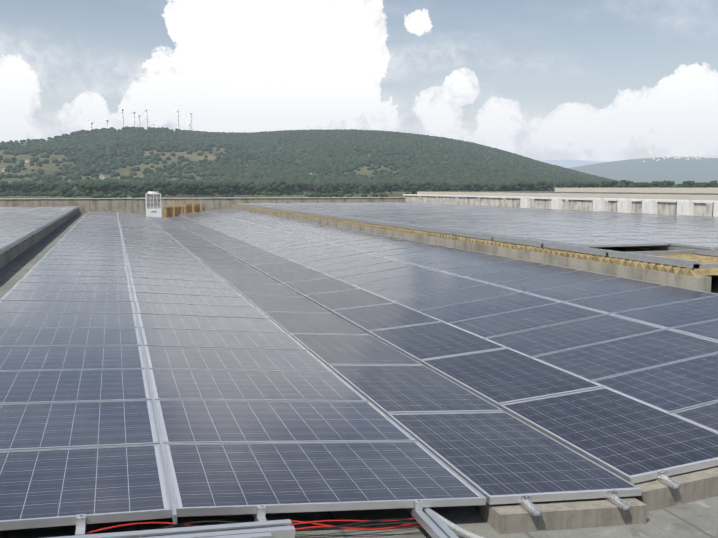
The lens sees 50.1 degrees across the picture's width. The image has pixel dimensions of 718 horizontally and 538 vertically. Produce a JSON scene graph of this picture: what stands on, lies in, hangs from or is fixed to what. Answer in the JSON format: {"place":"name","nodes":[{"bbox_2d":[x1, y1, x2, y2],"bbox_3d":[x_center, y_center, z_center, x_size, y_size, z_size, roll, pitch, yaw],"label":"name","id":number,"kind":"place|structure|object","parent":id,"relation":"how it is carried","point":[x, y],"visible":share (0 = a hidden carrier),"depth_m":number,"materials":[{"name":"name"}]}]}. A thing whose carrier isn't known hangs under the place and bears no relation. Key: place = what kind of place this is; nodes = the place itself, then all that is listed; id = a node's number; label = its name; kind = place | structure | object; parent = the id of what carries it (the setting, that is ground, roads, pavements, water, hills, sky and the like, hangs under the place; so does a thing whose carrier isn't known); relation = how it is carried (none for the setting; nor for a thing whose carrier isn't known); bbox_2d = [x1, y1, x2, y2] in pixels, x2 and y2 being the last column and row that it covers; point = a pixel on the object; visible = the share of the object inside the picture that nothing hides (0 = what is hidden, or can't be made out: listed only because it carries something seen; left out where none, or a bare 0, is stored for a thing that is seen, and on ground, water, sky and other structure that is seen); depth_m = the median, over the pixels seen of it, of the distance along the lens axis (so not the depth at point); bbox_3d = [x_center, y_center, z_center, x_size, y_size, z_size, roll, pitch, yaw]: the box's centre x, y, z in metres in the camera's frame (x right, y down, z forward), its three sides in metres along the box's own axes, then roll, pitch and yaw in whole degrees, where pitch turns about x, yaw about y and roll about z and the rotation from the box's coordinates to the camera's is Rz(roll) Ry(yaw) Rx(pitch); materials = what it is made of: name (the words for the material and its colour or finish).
{"place":"outdoors","nodes":[
{"label":"outdoors","id":0,"kind":"place"},
{"bbox_2d":[0,206,77,250],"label":"solar field","id":1,"kind":"structure","parent":0,"point":[17,224],"depth_m":26.86,"materials":[{"name":"blue glass"}]},
{"bbox_2d":[0,131,411,197],"bbox_3d":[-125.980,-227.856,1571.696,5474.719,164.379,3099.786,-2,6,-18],"label":"hill terrain","id":2,"kind":"structure","parent":0,"point":[50,167],"depth_m":1234.55,"materials":[{"name":"green plant"}]},
{"bbox_2d":[142,103,151,128],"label":"wind turbine","id":3,"kind":"object","parent":2,"relation":"on","point":[146,117],"visible":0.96,"depth_m":1862.16,"materials":[{"name":"white metal"}]},
{"bbox_2d":[2,159,314,178],"bbox_3d":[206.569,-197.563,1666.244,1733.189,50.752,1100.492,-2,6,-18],"label":"houses","id":4,"kind":"structure","parent":2,"relation":"on","point":[100,176],"depth_m":1166.17,"materials":[{"name":"beige"}]},
{"bbox_2d":[27,129,300,145],"bbox_3d":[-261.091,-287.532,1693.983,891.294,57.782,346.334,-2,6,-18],"label":"trees","id":5,"kind":"object","parent":2,"relation":"on","point":[127,131],"visible":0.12,"depth_m":1682.48,"materials":[{"name":"green plant"}]},
{"bbox_2d":[0,126,691,191],"bbox_3d":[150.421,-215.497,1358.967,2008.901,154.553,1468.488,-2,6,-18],"label":"hill trees","id":6,"kind":"object","parent":2,"relation":"on","point":[335,156],"visible":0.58,"depth_m":1378.09,"materials":[{"name":"green plant"}]},
{"bbox_2d":[120,106,129,126],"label":"wind turbine","id":7,"kind":"object","parent":6,"relation":"on","point":[123,117],"visible":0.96,"depth_m":1847.14,"materials":[{"name":"white metal"}]},
{"bbox_2d":[0,189,554,197],"bbox_3d":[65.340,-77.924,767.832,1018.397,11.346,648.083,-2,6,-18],"label":"valley bushes","id":8,"kind":"object","parent":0,"point":[77,192],"visible":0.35,"depth_m":652.02,"materials":[{"name":"green plant"}]},
{"bbox_2d":[2,184,655,196],"bbox_3d":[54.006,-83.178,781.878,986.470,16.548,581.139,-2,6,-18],"label":"valley tree trunks","id":9,"kind":"object","parent":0,"point":[273,192],"depth_m":698.27,"materials":[{"name":"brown plant"}]},
{"bbox_2d":[0,180,717,195],"bbox_3d":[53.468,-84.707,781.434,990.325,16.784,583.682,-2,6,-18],"label":"trees","id":10,"kind":"object","parent":9,"relation":"on","point":[212,187],"visible":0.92,"depth_m":724.41,"materials":[{"name":"green plant"}]},
{"bbox_2d":[0,194,713,216],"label":"parapet walls","id":11,"kind":"structure","parent":0,"point":[138,206],"depth_m":48.75,"materials":[{"name":"concrete"}]},
{"bbox_2d":[520,197,530,207],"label":"wall block","id":12,"kind":"structure","parent":11,"relation":"attached to","point":[525,202],"depth_m":38.70,"materials":[{"name":"white paint"}]},
{"bbox_2d":[551,197,562,209],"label":"wall block","id":13,"kind":"structure","parent":11,"relation":"attached to","point":[556,202],"depth_m":35.97,"materials":[{"name":"white paint"}]},
{"bbox_2d":[592,198,605,211],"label":"wall block","id":14,"kind":"structure","parent":11,"relation":"attached to","point":[598,204],"depth_m":32.86,"materials":[{"name":"white paint"}]},
{"bbox_2d":[616,199,632,212],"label":"wall block","id":15,"kind":"structure","parent":11,"relation":"attached to","point":[624,205],"depth_m":31.20,"materials":[{"name":"white paint"}]},
{"bbox_2d":[641,199,657,213],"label":"wall block","id":16,"kind":"structure","parent":11,"relation":"attached to","point":[649,206],"depth_m":29.76,"materials":[{"name":"white paint"}]},
{"bbox_2d":[676,200,694,215],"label":"wall block","id":17,"kind":"structure","parent":11,"relation":"attached to","point":[685,207],"depth_m":27.87,"materials":[{"name":"white paint"}]},
{"bbox_2d":[712,201,717,216],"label":"wall block","id":18,"kind":"structure","parent":11,"relation":"attached to","point":[715,209],"depth_m":26.50,"materials":[{"name":"white paint"}]},
{"bbox_2d":[0,209,717,530],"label":"solar field","id":19,"kind":"structure","parent":0,"point":[296,365],"depth_m":6.67,"materials":[{"name":"blue glass"}]},
{"bbox_2d":[0,206,717,537],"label":"roof deck","id":20,"kind":"structure","parent":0,"point":[697,519],"depth_m":4.37,"materials":[{"name":"concrete"}]},
{"bbox_2d":[145,191,161,216],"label":"air conditioner unit","id":21,"kind":"object","parent":20,"relation":"on","point":[153,203],"visible":0.98,"depth_m":47.41,"materials":[{"name":"white paint"}]},
{"bbox_2d":[48,519,294,537],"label":"spare rail stack","id":22,"kind":"object","parent":20,"relation":"on","point":[273,529],"visible":1,"depth_m":3.37,"materials":[{"name":"metal"}]},
{"bbox_2d":[163,205,182,216],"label":"pallet stack","id":23,"kind":"object","parent":20,"relation":"on","point":[174,209],"visible":0.94,"depth_m":49.78,"materials":[{"name":"brown wood"}]},
{"bbox_2d":[182,203,202,213],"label":"pallet stack","id":24,"kind":"object","parent":20,"relation":"on","point":[191,208],"visible":0.77,"depth_m":50.06,"materials":[{"name":"brown wood"}]},
{"bbox_2d":[0,204,717,269],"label":"ledge","id":25,"kind":"object","parent":20,"relation":"on","point":[646,256],"visible":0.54,"depth_m":13.81,"materials":[{"name":"grey concrete"}]},
{"bbox_2d":[238,202,717,249],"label":"solar field","id":26,"kind":"structure","parent":25,"relation":"on","point":[581,228],"depth_m":22.12,"materials":[{"name":"blue glass"}]},
{"bbox_2d":[0,205,717,275],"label":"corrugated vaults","id":27,"kind":"object","parent":20,"relation":"on","point":[687,271],"visible":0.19,"depth_m":13.77,"materials":[{"name":"concrete"}]},
{"bbox_2d":[75,214,715,537],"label":"mounting rails","id":28,"kind":"object","parent":20,"relation":"on","point":[431,523],"visible":0.1,"depth_m":4.05,"materials":[{"name":"metal"}]},
{"bbox_2d":[72,518,421,535],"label":"red cables","id":29,"kind":"object","parent":28,"relation":"on","point":[345,526],"visible":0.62,"depth_m":3.86,"materials":[{"name":"red plastic"}]},
{"bbox_2d":[424,507,482,537],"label":"corrugated conduit","id":30,"kind":"object","parent":20,"relation":"on","point":[457,529],"visible":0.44,"depth_m":3.96,"materials":[{"name":"grey plastic"}]},
{"bbox_2d":[478,466,717,533],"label":"concrete blocks","id":31,"kind":"object","parent":20,"relation":"on","point":[700,484],"depth_m":4.32,"materials":[{"name":"beige concrete"}]},
{"bbox_2d":[0,0,717,161],"label":"sky","id":32,"kind":"structure","parent":0,"point":[589,80],"materials":[{"name":"white"}]},
{"bbox_2d":[417,188,717,200],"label":"neighbour building","id":33,"kind":"structure","parent":0,"point":[672,193],"depth_m":82.50,"materials":[{"name":"grey"}]},
{"bbox_2d":[540,160,602,167],"bbox_3d":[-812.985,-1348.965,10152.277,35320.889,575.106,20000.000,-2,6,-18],"label":"mountains","id":34,"kind":"structure","parent":0,"point":[569,163],"depth_m":14105.95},
{"bbox_2d":[568,157,717,184],"bbox_3d":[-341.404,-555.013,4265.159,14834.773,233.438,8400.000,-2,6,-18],"label":"distant ridge","id":35,"kind":"structure","parent":0,"point":[676,170],"depth_m":4783.44,"materials":[{"name":"teal"}]},
{"bbox_2d":[643,156,710,161],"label":"distant buildings","id":36,"kind":"structure","parent":35,"relation":"on","point":[674,157],"depth_m":5220.57,"materials":[{"name":"white"}]}
]}

